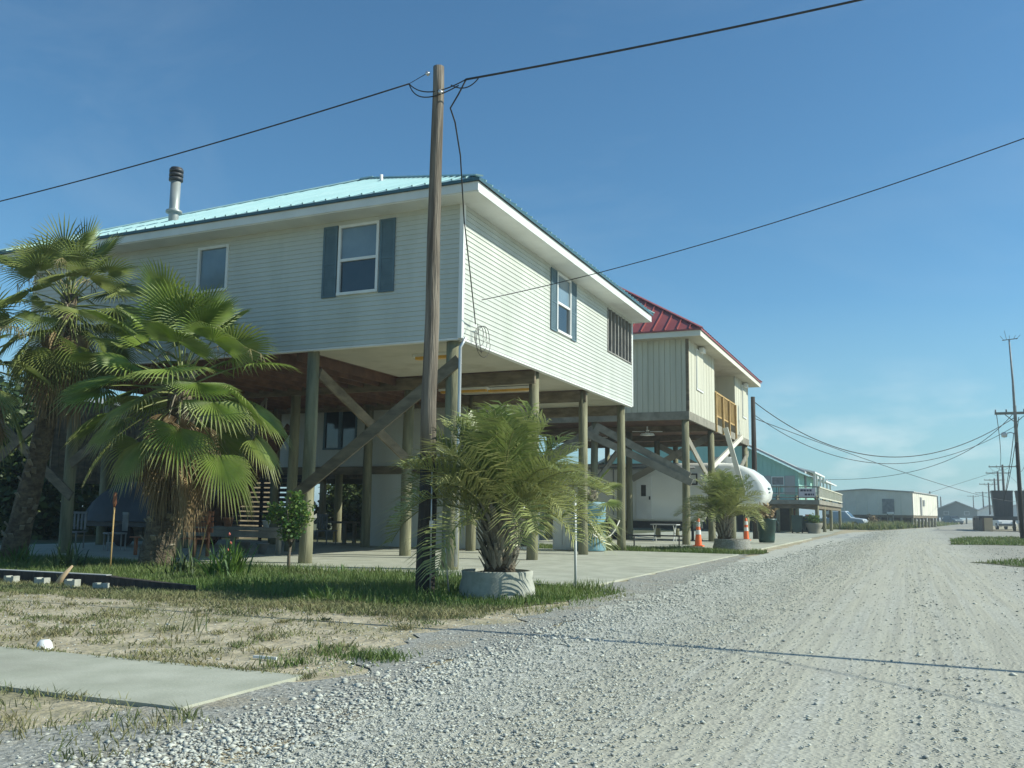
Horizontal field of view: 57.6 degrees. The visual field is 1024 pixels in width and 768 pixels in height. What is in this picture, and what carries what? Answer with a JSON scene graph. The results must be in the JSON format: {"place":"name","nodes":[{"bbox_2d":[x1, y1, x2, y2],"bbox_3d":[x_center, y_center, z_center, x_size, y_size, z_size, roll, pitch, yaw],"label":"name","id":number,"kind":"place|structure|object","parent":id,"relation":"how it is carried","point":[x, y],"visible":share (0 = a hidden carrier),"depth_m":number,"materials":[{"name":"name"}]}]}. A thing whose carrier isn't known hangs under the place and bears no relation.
{"place":"outdoors","nodes":[
{"label":"outdoors","id":0,"kind":"place"},
{"bbox_2d":[0,646,302,709],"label":"sidewalk","id":1,"kind":"structure","parent":0,"point":[143,683],"depth_m":6.17,"materials":[{"name":"concrete"}]},
{"bbox_2d":[0,551,625,608],"bbox_3d":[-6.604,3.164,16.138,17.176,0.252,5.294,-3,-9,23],"label":"lawn grass","id":2,"kind":"structure","parent":0,"point":[267,578],"depth_m":13.94,"materials":[{"name":"green plant"}]},
{"bbox_2d":[0,540,46,563],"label":"strap leaf plant","id":3,"kind":"object","parent":2,"relation":"on","point":[21,556],"visible":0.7,"depth_m":17.96,"materials":[{"name":"green plant"}]},
{"bbox_2d":[0,283,58,473],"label":"fan palm","id":4,"kind":"object","parent":2,"relation":"on","point":[6,398],"visible":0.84,"depth_m":18.95,"materials":[{"name":"green plant"}]},
{"bbox_2d":[40,538,104,567],"bbox_3d":[-8.178,3.109,17.228,1.099,0.639,1.048,-3,-9,23],"label":"strap leaf plant","id":5,"kind":"object","parent":2,"relation":"on","point":[73,558],"visible":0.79,"depth_m":17.09,"materials":[{"name":"green plant"}]},
{"bbox_2d":[0,212,153,556],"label":"fan palm","id":6,"kind":"object","parent":2,"relation":"on","point":[48,357],"visible":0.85,"depth_m":19.88,"materials":[{"name":"green plant"}]},
{"bbox_2d":[0,569,195,591],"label":"edging timber","id":7,"kind":"object","parent":2,"relation":"on","point":[88,579],"visible":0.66,"depth_m":13.47,"materials":[{"name":"brown wood"}]},
{"bbox_2d":[109,492,116,565],"bbox_3d":[-7.062,2.649,16.465,0.070,1.470,0.067,-3,-9,23],"label":"tiki torch","id":8,"kind":"object","parent":2,"relation":"on","point":[114,499],"visible":0.91,"depth_m":16.49,"materials":[{"name":"brown wood"}]},
{"bbox_2d":[143,541,203,577],"bbox_3d":[-5.611,2.939,15.752,1.193,0.639,1.226,-3,-9,23],"label":"leaf plant","id":9,"kind":"object","parent":2,"relation":"on","point":[180,566],"visible":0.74,"depth_m":15.68,"materials":[{"name":"green plant"}]},
{"bbox_2d":[49,257,303,567],"bbox_3d":[-6.507,0.685,18.221,4.496,6.048,4.263,-3,-9,23],"label":"fan palm","id":10,"kind":"object","parent":2,"relation":"on","point":[173,457],"visible":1,"depth_m":17.62,"materials":[{"name":"green plant"}]},
{"bbox_2d":[188,532,271,577],"bbox_3d":[-4.652,2.799,15.156,1.492,0.778,1.309,7,-10,-39],"label":"strap leaf plant","id":11,"kind":"object","parent":2,"relation":"on","point":[235,564],"visible":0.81,"depth_m":14.97,"materials":[{"name":"green plant"}]},
{"bbox_2d":[262,490,314,566],"bbox_3d":[-4.257,2.775,17.559,1.102,1.598,0.730,-3,-9,23],"label":"citrus tree","id":12,"kind":"object","parent":2,"relation":"on","point":[295,510],"visible":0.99,"depth_m":17.50,"materials":[{"name":"green plant"}]},
{"bbox_2d":[299,578,345,598],"bbox_3d":[-2.347,2.647,12.041,0.694,0.286,0.681,5,-9,-28],"label":"strap leaf plant","id":13,"kind":"object","parent":2,"relation":"on","point":[332,588],"visible":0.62,"depth_m":12.00,"materials":[{"name":"green plant"}]},
{"bbox_2d":[162,588,634,614],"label":"lawn grass","id":14,"kind":"structure","parent":2,"relation":"on","point":[541,609],"depth_m":11.54,"materials":[{"name":"green plant"}]},
{"bbox_2d":[415,64,443,596],"bbox_3d":[-1.113,-0.768,12.985,0.321,7.741,0.270,-3,-9,23],"label":"utility pole","id":15,"kind":"object","parent":2,"relation":"on","point":[429,388],"visible":0.81,"depth_m":12.89,"materials":[{"name":"brown wood"}]},
{"bbox_2d":[409,74,478,97],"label":"jumper wires","id":16,"kind":"object","parent":15,"relation":"attached to","point":[410,86],"visible":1,"depth_m":13.36,"materials":[{"name":"black rubber"}]},
{"bbox_2d":[0,83,408,201],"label":"cable","id":17,"kind":"object","parent":16,"relation":"attached to","point":[214,142],"visible":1,"depth_m":15.43,"materials":[{"name":"black rubber"}]},
{"bbox_2d":[465,0,862,79],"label":"cable","id":18,"kind":"object","parent":16,"relation":"attached to","point":[689,36],"visible":1,"depth_m":12.34,"materials":[{"name":"black rubber"}]},
{"bbox_2d":[450,80,475,323],"bbox_3d":[-0.819,-2.788,16.152,0.251,2.340,6.041,1,-8,0],"label":"cable","id":19,"kind":"object","parent":15,"relation":"hanging from","point":[462,193],"visible":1,"depth_m":15.38,"materials":[{"name":"black rubber"}]},
{"bbox_2d":[459,568,534,599],"bbox_3d":[-0.204,2.743,12.804,1.060,0.360,1.060,-3,-9,23],"label":"round planter","id":20,"kind":"object","parent":2,"relation":"on","point":[476,581],"visible":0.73,"depth_m":12.38,"materials":[{"name":"concrete"}]},
{"bbox_2d":[371,397,625,588],"bbox_3d":[-0.183,1.490,12.931,3.316,2.535,3.523,8,-11,-44],"label":"feather palm","id":21,"kind":"object","parent":20,"relation":"in","point":[503,467],"visible":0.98,"depth_m":12.47,"materials":[{"name":"green plant"}]},
{"bbox_2d":[574,494,576,588],"bbox_3d":[0.966,2.430,14.224,0.064,1.501,0.044,-3,-9,23],"label":"marker stake","id":22,"kind":"object","parent":2,"relation":"on","point":[575,561],"visible":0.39,"depth_m":14.18,"materials":[{"name":"white paint"}]},
{"bbox_2d":[0,514,1018,767],"bbox_3d":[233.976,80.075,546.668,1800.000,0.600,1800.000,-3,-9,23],"label":"ground","id":23,"kind":"structure","parent":0,"point":[146,632],"depth_m":8.53,"materials":[{"name":"soil"}]},
{"bbox_2d":[3,575,19,582],"bbox_3d":[-7.449,2.916,13.866,0.200,0.120,0.110,-3,-9,23],"label":"paver block","id":24,"kind":"object","parent":23,"relation":"on","point":[10,578],"depth_m":13.83,"materials":[{"name":"concrete"}]},
{"bbox_2d":[34,577,50,584],"bbox_3d":[-6.859,2.886,13.596,0.200,0.120,0.110,-3,-9,23],"label":"paver block","id":25,"kind":"object","parent":23,"relation":"on","point":[41,580],"depth_m":13.56,"materials":[{"name":"concrete"}]},
{"bbox_2d":[37,639,53,648],"bbox_3d":[-3.814,2.123,7.603,0.140,0.070,0.138,-3,-9,23],"label":"plastic cap","id":26,"kind":"object","parent":23,"relation":"on","point":[47,643],"visible":0.82,"depth_m":7.57,"materials":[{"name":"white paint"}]},
{"bbox_2d":[54,565,72,585],"bbox_3d":[-6.519,2.798,13.540,0.267,0.331,0.097,2,-8,-8],"label":"driftwood","id":27,"kind":"object","parent":23,"relation":"on","point":[62,576],"visible":0.78,"depth_m":13.51,"materials":[{"name":"beige wood"}]},
{"bbox_2d":[1,680,130,707],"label":"sand weeds","id":28,"kind":"object","parent":23,"relation":"on","point":[62,696],"visible":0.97,"depth_m":5.60,"materials":[{"name":"green plant"}]},
{"bbox_2d":[0,534,142,544],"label":"side yard","id":29,"kind":"structure","parent":23,"relation":"on","point":[90,539],"depth_m":32.03,"materials":[{"name":"green plant"}]},
{"bbox_2d":[0,372,99,539],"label":"bush","id":30,"kind":"object","parent":29,"relation":"on","point":[49,501],"visible":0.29,"depth_m":32.86,"materials":[{"name":"green plant"}]},
{"bbox_2d":[64,579,80,587],"bbox_3d":[-6.306,2.861,13.363,0.200,0.120,0.110,-3,-9,23],"label":"paver block","id":31,"kind":"object","parent":23,"relation":"on","point":[74,582],"depth_m":13.32,"materials":[{"name":"concrete"}]},
{"bbox_2d":[92,582,109,589],"bbox_3d":[-5.747,2.831,13.018,0.200,0.100,0.110,-3,-9,23],"label":"paver block","id":32,"kind":"object","parent":23,"relation":"on","point":[100,585],"depth_m":12.98,"materials":[{"name":"concrete"}]},
{"bbox_2d":[0,684,214,765],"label":"sand weeds","id":33,"kind":"object","parent":23,"relation":"on","point":[20,730],"visible":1,"depth_m":4.84,"materials":[{"name":"green plant"}]},
{"bbox_2d":[0,642,317,679],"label":"sand weeds","id":34,"kind":"object","parent":23,"relation":"on","point":[225,666],"visible":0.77,"depth_m":6.85,"materials":[{"name":"plant"}]},
{"bbox_2d":[155,602,218,636],"bbox_3d":[-2.963,2.162,8.620,0.630,0.294,0.690,-3,-9,23],"label":"strap leaf plant","id":35,"kind":"object","parent":23,"relation":"on","point":[194,628],"visible":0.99,"depth_m":8.69,"materials":[{"name":"green plant"}]},
{"bbox_2d":[0,578,518,667],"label":"sand weeds","id":36,"kind":"object","parent":23,"relation":"on","point":[56,631],"visible":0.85,"depth_m":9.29,"materials":[{"name":"plant"}]},
{"bbox_2d":[252,633,423,676],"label":"sand weeds","id":37,"kind":"object","parent":23,"relation":"on","point":[370,655],"visible":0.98,"depth_m":7.15,"materials":[{"name":"green plant"}]},
{"bbox_2d":[0,539,738,587],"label":"house slab","id":38,"kind":"structure","parent":23,"relation":"on","point":[552,566],"depth_m":22.30,"materials":[{"name":"concrete"}]},
{"bbox_2d":[72,511,87,548],"bbox_3d":[-11.721,3.896,24.870,0.480,0.980,0.495,0,-8,3],"label":"patio chair","id":39,"kind":"object","parent":38,"relation":"on","point":[82,513],"visible":0.63,"depth_m":25.11,"materials":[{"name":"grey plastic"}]},
{"bbox_2d":[103,512,128,550],"bbox_3d":[-10.228,3.799,24.025,0.495,0.980,0.480,7,-10,-37],"label":"patio chair","id":40,"kind":"object","parent":38,"relation":"on","point":[125,521],"visible":0.99,"depth_m":24.03,"materials":[{"name":"grey plastic"}]},
{"bbox_2d":[79,482,215,545],"bbox_3d":[-10.359,3.838,27.579,4.404,1.892,2.000,-3,-9,23],"label":"covered mound","id":41,"kind":"object","parent":38,"relation":"on","point":[99,510],"visible":0.31,"depth_m":27.11,"materials":[{"name":"fabric"}]},
{"bbox_2d":[130,510,213,556],"bbox_3d":[-7.951,3.478,21.740,2.000,1.050,0.540,-3,-9,23],"label":"bench","id":42,"kind":"object","parent":38,"relation":"on","point":[209,530],"visible":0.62,"depth_m":21.64,"materials":[{"name":"brown wood"}]},
{"bbox_2d":[185,526,287,554],"bbox_3d":[-6.937,3.982,23.834,3.000,0.650,0.720,-3,-9,23],"label":"potting table","id":43,"kind":"object","parent":38,"relation":"on","point":[253,532],"visible":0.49,"depth_m":23.42,"materials":[{"name":"grey wood"}]},
{"bbox_2d":[236,541,250,552],"bbox_3d":[-6.810,4.130,23.605,0.367,0.298,0.362,-3,-9,23],"label":"flower pot","id":44,"kind":"object","parent":38,"relation":"on","point":[244,544],"visible":0.8,"depth_m":23.48,"materials":[{"name":"grey plastic"}]},
{"bbox_2d":[219,469,301,540],"bbox_3d":[-9.082,4.322,33.618,3.630,2.700,0.130,-3,-9,23],"label":"lattice screen","id":45,"kind":"object","parent":38,"relation":"on","point":[261,499],"visible":0.23,"depth_m":33.56,"materials":[{"name":"brown wood"}]},
{"bbox_2d":[256,543,268,553],"bbox_3d":[-6.258,4.122,23.370,0.324,0.262,0.319,-3,-9,23],"label":"flower pot","id":46,"kind":"object","parent":38,"relation":"on","point":[262,548],"visible":1,"depth_m":23.26,"materials":[{"name":"grey plastic"}]},
{"bbox_2d":[316,514,337,544],"bbox_3d":[-6.024,4.722,30.307,0.480,0.980,0.495,-4,-9,33],"label":"patio chair","id":47,"kind":"object","parent":38,"relation":"on","point":[321,521],"visible":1,"depth_m":30.15,"materials":[{"name":"grey plastic"}]},
{"bbox_2d":[295,521,359,543],"bbox_3d":[-6.329,5.024,31.609,2.200,0.730,0.800,-3,-9,23],"label":"picnic table","id":48,"kind":"object","parent":38,"relation":"on","point":[344,530],"visible":0.57,"depth_m":31.17,"materials":[{"name":"grey wood"}]},
{"bbox_2d":[0,166,654,569],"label":"stilt house","id":49,"kind":"structure","parent":38,"relation":"on","point":[326,284],"depth_m":21.80,"materials":[{"name":"plastic"}]},
{"bbox_2d":[195,244,229,293],"bbox_3d":[-6.934,-2.660,21.614,0.925,1.100,0.125,-3,-9,25],"label":"window","id":50,"kind":"structure","parent":49,"relation":"in","point":[212,261],"depth_m":21.64,"materials":[{"name":"glass"}]},
{"bbox_2d":[322,412,340,449],"bbox_3d":[-5.870,1.501,30.434,0.655,1.300,0.125,-3,-9,25],"label":"window","id":51,"kind":"structure","parent":49,"relation":"in","point":[331,431],"depth_m":30.45,"materials":[{"name":"grey glass"}]},
{"bbox_2d":[339,411,357,449],"bbox_3d":[-5.281,1.471,30.159,0.655,1.300,0.125,-3,-9,25],"label":"window","id":52,"kind":"structure","parent":49,"relation":"in","point":[348,420],"depth_m":30.19,"materials":[{"name":"grey glass"}]},
{"bbox_2d":[336,220,379,295],"bbox_3d":[-3.272,-2.675,19.880,1.036,1.550,0.125,-3,-9,25],"label":"window","id":53,"kind":"structure","parent":49,"relation":"in","point":[358,243],"depth_m":19.88,"materials":[{"name":"glass"}]},
{"bbox_2d":[474,324,489,357],"bbox_3d":[-0.612,-0.880,19.210,0.073,0.664,0.676,-3,-9,23],"label":"cable coil","id":54,"kind":"object","parent":49,"relation":"hanging from","point":[475,336],"visible":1,"depth_m":19.06,"materials":[{"name":"grey rubber"}]},
{"bbox_2d":[557,272,571,338],"bbox_3d":[1.331,-2.036,24.246,0.125,1.560,1.062,-3,-9,23],"label":"window","id":55,"kind":"structure","parent":49,"relation":"in","point":[563,288],"depth_m":24.31,"materials":[{"name":"white paint"}]},
{"bbox_2d":[482,138,1023,299],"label":"cable","id":56,"kind":"object","parent":49,"relation":"attached to","point":[776,221],"visible":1,"depth_m":15.25,"materials":[{"name":"black rubber"}]},
{"bbox_2d":[553,507,573,549],"bbox_3d":[1.667,4.453,28.802,0.650,1.300,0.630,-3,-9,23],"label":"cabinet","id":57,"kind":"object","parent":38,"relation":"on","point":[561,541],"visible":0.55,"depth_m":28.50,"materials":[{"name":"grey metal"}]},
{"bbox_2d":[576,502,605,550],"bbox_3d":[2.362,4.304,28.213,0.976,1.452,0.971,-3,-9,23],"label":"barrel planter","id":58,"kind":"object","parent":38,"relation":"on","point":[591,547],"visible":0.35,"depth_m":27.82,"materials":[{"name":"plastic"}]},
{"bbox_2d":[555,468,624,550],"bbox_3d":[2.354,3.918,28.232,2.362,2.822,2.095,-6,-10,41],"label":"fan palm","id":59,"kind":"object","parent":58,"relation":"in","point":[611,503],"visible":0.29,"depth_m":27.90,"materials":[{"name":"green plant"}]},
{"bbox_2d":[36,518,707,542],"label":"back yard","id":60,"kind":"structure","parent":23,"relation":"on","point":[349,534],"depth_m":44.86,"materials":[{"name":"green plant"}]},
{"bbox_2d":[73,484,114,534],"bbox_3d":[-16.395,5.234,40.568,5.296,4.496,5.240,-3,-9,23],"label":"bush","id":61,"kind":"object","parent":60,"relation":"on","point":[93,531],"depth_m":39.06,"materials":[{"name":"green plant"}]},
{"bbox_2d":[23,398,362,536],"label":"house","id":62,"kind":"structure","parent":60,"relation":"on","point":[323,483],"depth_m":40.41,"materials":[{"name":"white"}]},
{"bbox_2d":[132,482,279,538],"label":"yard shed","id":63,"kind":"structure","parent":60,"relation":"on","point":[138,531],"depth_m":37.12,"materials":[{"name":"wood"}]},
{"bbox_2d":[314,484,361,532],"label":"bush","id":64,"kind":"object","parent":60,"relation":"on","point":[351,491],"visible":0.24,"depth_m":49.23,"materials":[{"name":"green plant"}]},
{"bbox_2d":[348,492,361,534],"bbox_3d":[-4.259,5.381,39.123,4.826,4.054,4.804,-3,-9,23],"label":"bush","id":65,"kind":"object","parent":60,"relation":"on","point":[357,503],"depth_m":38.53,"materials":[{"name":"green plant"}]},
{"bbox_2d":[0,554,748,767],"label":"gravel shoulder","id":66,"kind":"object","parent":23,"relation":"on","point":[230,705],"visible":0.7,"depth_m":5.56},
{"bbox_2d":[539,534,811,549],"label":"driveway slab","id":67,"kind":"structure","parent":23,"relation":"on","point":[644,541],"depth_m":38.60,"materials":[{"name":"concrete"}]},
{"bbox_2d":[609,534,682,546],"bbox_3d":[4.397,5.502,32.787,3.207,0.405,0.162,-2,-8,21],"label":"rail","id":68,"kind":"object","parent":67,"relation":"on","point":[634,535],"visible":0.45,"depth_m":32.58,"materials":[{"name":"metal"}]},
{"bbox_2d":[539,286,761,544],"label":"stilt house","id":69,"kind":"structure","parent":67,"relation":"on","point":[693,382],"depth_m":37.18,"materials":[{"name":"grey wood"}]},
{"bbox_2d":[539,457,772,540],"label":"camper trailer","id":70,"kind":"object","parent":67,"relation":"on","point":[657,497],"visible":0.41,"depth_m":41.24,"materials":[{"name":"white paint"}]},
{"bbox_2d":[692,518,704,546],"bbox_3d":[6.651,5.291,33.258,0.360,1.000,0.360,-3,-9,23],"label":"traffic cone","id":71,"kind":"object","parent":67,"relation":"on","point":[698,541],"visible":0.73,"depth_m":33.16,"materials":[{"name":"orange plastic"}]},
{"bbox_2d":[744,518,750,539],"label":"traffic cone","id":72,"kind":"object","parent":67,"relation":"on","point":[746,534],"visible":0.89,"depth_m":42.26,"materials":[{"name":"orange plastic"}]},
{"bbox_2d":[751,397,757,538],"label":"utility pole","id":73,"kind":"object","parent":67,"relation":"on","point":[754,450],"visible":0.6,"depth_m":45.44,"materials":[{"name":"brown wood"}]},
{"bbox_2d":[755,402,1013,456],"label":"cable","id":74,"kind":"object","parent":73,"relation":"attached to","point":[874,455],"visible":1,"depth_m":49.00,"materials":[{"name":"black rubber"}]},
{"bbox_2d":[756,416,1012,463],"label":"cable","id":75,"kind":"object","parent":73,"relation":"attached to","point":[881,463],"visible":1,"depth_m":49.56,"materials":[{"name":"black rubber"}]},
{"bbox_2d":[756,419,1016,501],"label":"cable","id":76,"kind":"object","parent":73,"relation":"attached to","point":[875,462],"visible":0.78,"depth_m":53.53,"materials":[{"name":"black rubber"}]},
{"bbox_2d":[752,502,778,542],"bbox_3d":[10.384,5.640,38.162,1.055,1.689,1.038,-3,-9,23],"label":"potted plant","id":77,"kind":"object","parent":67,"relation":"on","point":[766,534],"visible":0.73,"depth_m":37.86,"materials":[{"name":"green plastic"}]},
{"bbox_2d":[598,444,842,532],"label":"raised house","id":78,"kind":"structure","parent":23,"relation":"on","point":[793,490],"depth_m":68.11,"materials":[{"name":"teal paint"}]},
{"bbox_2d":[771,476,784,493],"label":"window","id":79,"kind":"structure","parent":78,"relation":"in","point":[775,480],"depth_m":67.52,"materials":[{"name":"white glass"}]},
{"bbox_2d":[640,529,840,537],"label":"concrete apron","id":80,"kind":"object","parent":23,"relation":"on","point":[782,534],"visible":0.54,"depth_m":58.85,"materials":[{"name":"grey concrete"}]},
{"bbox_2d":[791,515,802,532],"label":"wheeled bin","id":81,"kind":"object","parent":80,"relation":"on","point":[796,523],"visible":0.96,"depth_m":63.22,"materials":[{"name":"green plastic"}]},
{"bbox_2d":[805,523,822,533],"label":"round planter","id":82,"kind":"object","parent":80,"relation":"on","point":[813,528],"visible":1,"depth_m":62.81,"materials":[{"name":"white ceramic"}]},
{"bbox_2d":[805,513,821,522],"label":"tub plant","id":83,"kind":"object","parent":82,"relation":"in","point":[812,519],"visible":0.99,"depth_m":63.17,"materials":[{"name":"green plant"}]},
{"bbox_2d":[826,488,937,527],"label":"storage building","id":84,"kind":"structure","parent":23,"relation":"on","point":[908,506],"depth_m":109.35,"materials":[{"name":"grey plastic"}]},
{"bbox_2d":[882,499,894,513],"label":"door","id":85,"kind":"structure","parent":84,"relation":"in","point":[887,504],"depth_m":108.05,"materials":[{"name":"grey plastic"}]},
{"bbox_2d":[937,501,978,523],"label":"house","id":86,"kind":"structure","parent":23,"relation":"on","point":[958,509],"depth_m":201.68,"materials":[{"name":"white paint"}]},
{"bbox_2d":[977,505,992,515],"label":"house","id":87,"kind":"structure","parent":23,"relation":"on","point":[982,511],"depth_m":230.61,"materials":[{"name":"white paint"}]},
{"bbox_2d":[974,516,1018,530],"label":"tank platform","id":88,"kind":"structure","parent":23,"relation":"on","point":[1013,518],"depth_m":88.21,"materials":[{"name":"metal"}]},
{"bbox_2d":[990,490,1012,515],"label":"tank","id":89,"kind":"object","parent":88,"relation":"on","point":[1000,507],"visible":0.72,"depth_m":89.30,"materials":[{"name":"metal"}]},
{"bbox_2d":[989,514,1012,529],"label":"parked car","id":90,"kind":"object","parent":23,"relation":"on","point":[1004,523],"visible":0.52,"depth_m":102.10,"materials":[{"name":"white paint"}]},
{"bbox_2d":[989,465,1015,489],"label":"utility pole","id":91,"kind":"object","parent":23,"relation":"on","point":[1003,482],"visible":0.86,"depth_m":126.41,"materials":[{"name":"brown wood"}]},
{"bbox_2d":[0,0,1023,519],"label":"sky","id":92,"kind":"structure","parent":0,"point":[872,323],"materials":[{"name":"blue"}]},
{"bbox_2d":[0,522,1023,767],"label":"gravel road","id":93,"kind":"structure","parent":0,"point":[785,746],"depth_m":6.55,"materials":[{"name":"grey gravel"}]},
{"bbox_2d":[972,518,992,531],"bbox_3d":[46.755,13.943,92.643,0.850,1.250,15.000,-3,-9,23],"label":"shed box","id":94,"kind":"object","parent":93,"relation":"on","point":[983,524],"visible":0.89,"depth_m":86.05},
{"bbox_2d":[949,535,1023,545],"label":"verge grass","id":95,"kind":"structure","parent":0,"point":[998,540],"depth_m":45.52,"materials":[{"name":"green plant"}]},
{"bbox_2d":[994,331,1023,538],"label":"utility pole","id":96,"kind":"object","parent":95,"relation":"on","point":[1019,484],"visible":0.96,"depth_m":52.91,"materials":[{"name":"brown wood"}]},
{"bbox_2d":[824,414,1012,479],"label":"cable","id":97,"kind":"object","parent":96,"relation":"attached to","point":[923,468],"visible":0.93,"depth_m":66.71,"materials":[{"name":"black rubber"}]},
{"bbox_2d":[1003,417,1018,500],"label":"slack wires","id":98,"kind":"object","parent":96,"relation":"hanging from","point":[1010,462],"visible":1,"depth_m":53.45,"materials":[{"name":"black rubber"}]},
{"bbox_2d":[976,557,1023,565],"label":"verge grass","id":99,"kind":"structure","parent":0,"point":[1009,561],"depth_m":23.88,"materials":[{"name":"green plant"}]},
{"label":"verge soil","id":100,"kind":"structure","parent":0,"visible":0},
{"bbox_2d":[539,542,767,553],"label":"verge grass","id":101,"kind":"structure","parent":100,"relation":"on","point":[685,548],"depth_m":28.77,"materials":[{"name":"green plant"}]},
{"bbox_2d":[713,538,751,550],"bbox_3d":[7.112,5.210,30.110,1.240,0.400,1.240,-3,-9,23],"label":"round planter","id":102,"kind":"object","parent":100,"relation":"on","point":[738,544],"visible":0.88,"depth_m":29.62,"materials":[{"name":"concrete"}]},
{"bbox_2d":[670,468,771,538],"bbox_3d":[6.804,3.934,30.471,3.370,2.444,3.437,-3,-9,23],"label":"feather palm","id":103,"kind":"object","parent":102,"relation":"in","point":[724,492],"visible":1,"depth_m":30.07,"materials":[{"name":"green plant"}]},
{"label":"verge soil","id":104,"kind":"structure","parent":0,"visible":0},
{"bbox_2d":[819,511,867,525],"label":"pickup truck","id":105,"kind":"object","parent":104,"relation":"on","point":[846,516],"visible":0.34,"depth_m":92.64,"materials":[{"name":"silver metal"}]},
{"bbox_2d":[819,520,924,529],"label":"tall weeds","id":106,"kind":"object","parent":104,"relation":"on","point":[885,525],"visible":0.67,"depth_m":89.21,"materials":[{"name":"green plant"}]},
{"label":"verge soil","id":107,"kind":"structure","parent":0,"visible":0},
{"bbox_2d":[942,516,963,523],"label":"parked car","id":108,"kind":"object","parent":107,"relation":"on","point":[955,519],"visible":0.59,"depth_m":182.87,"materials":[{"name":"grey metal"}]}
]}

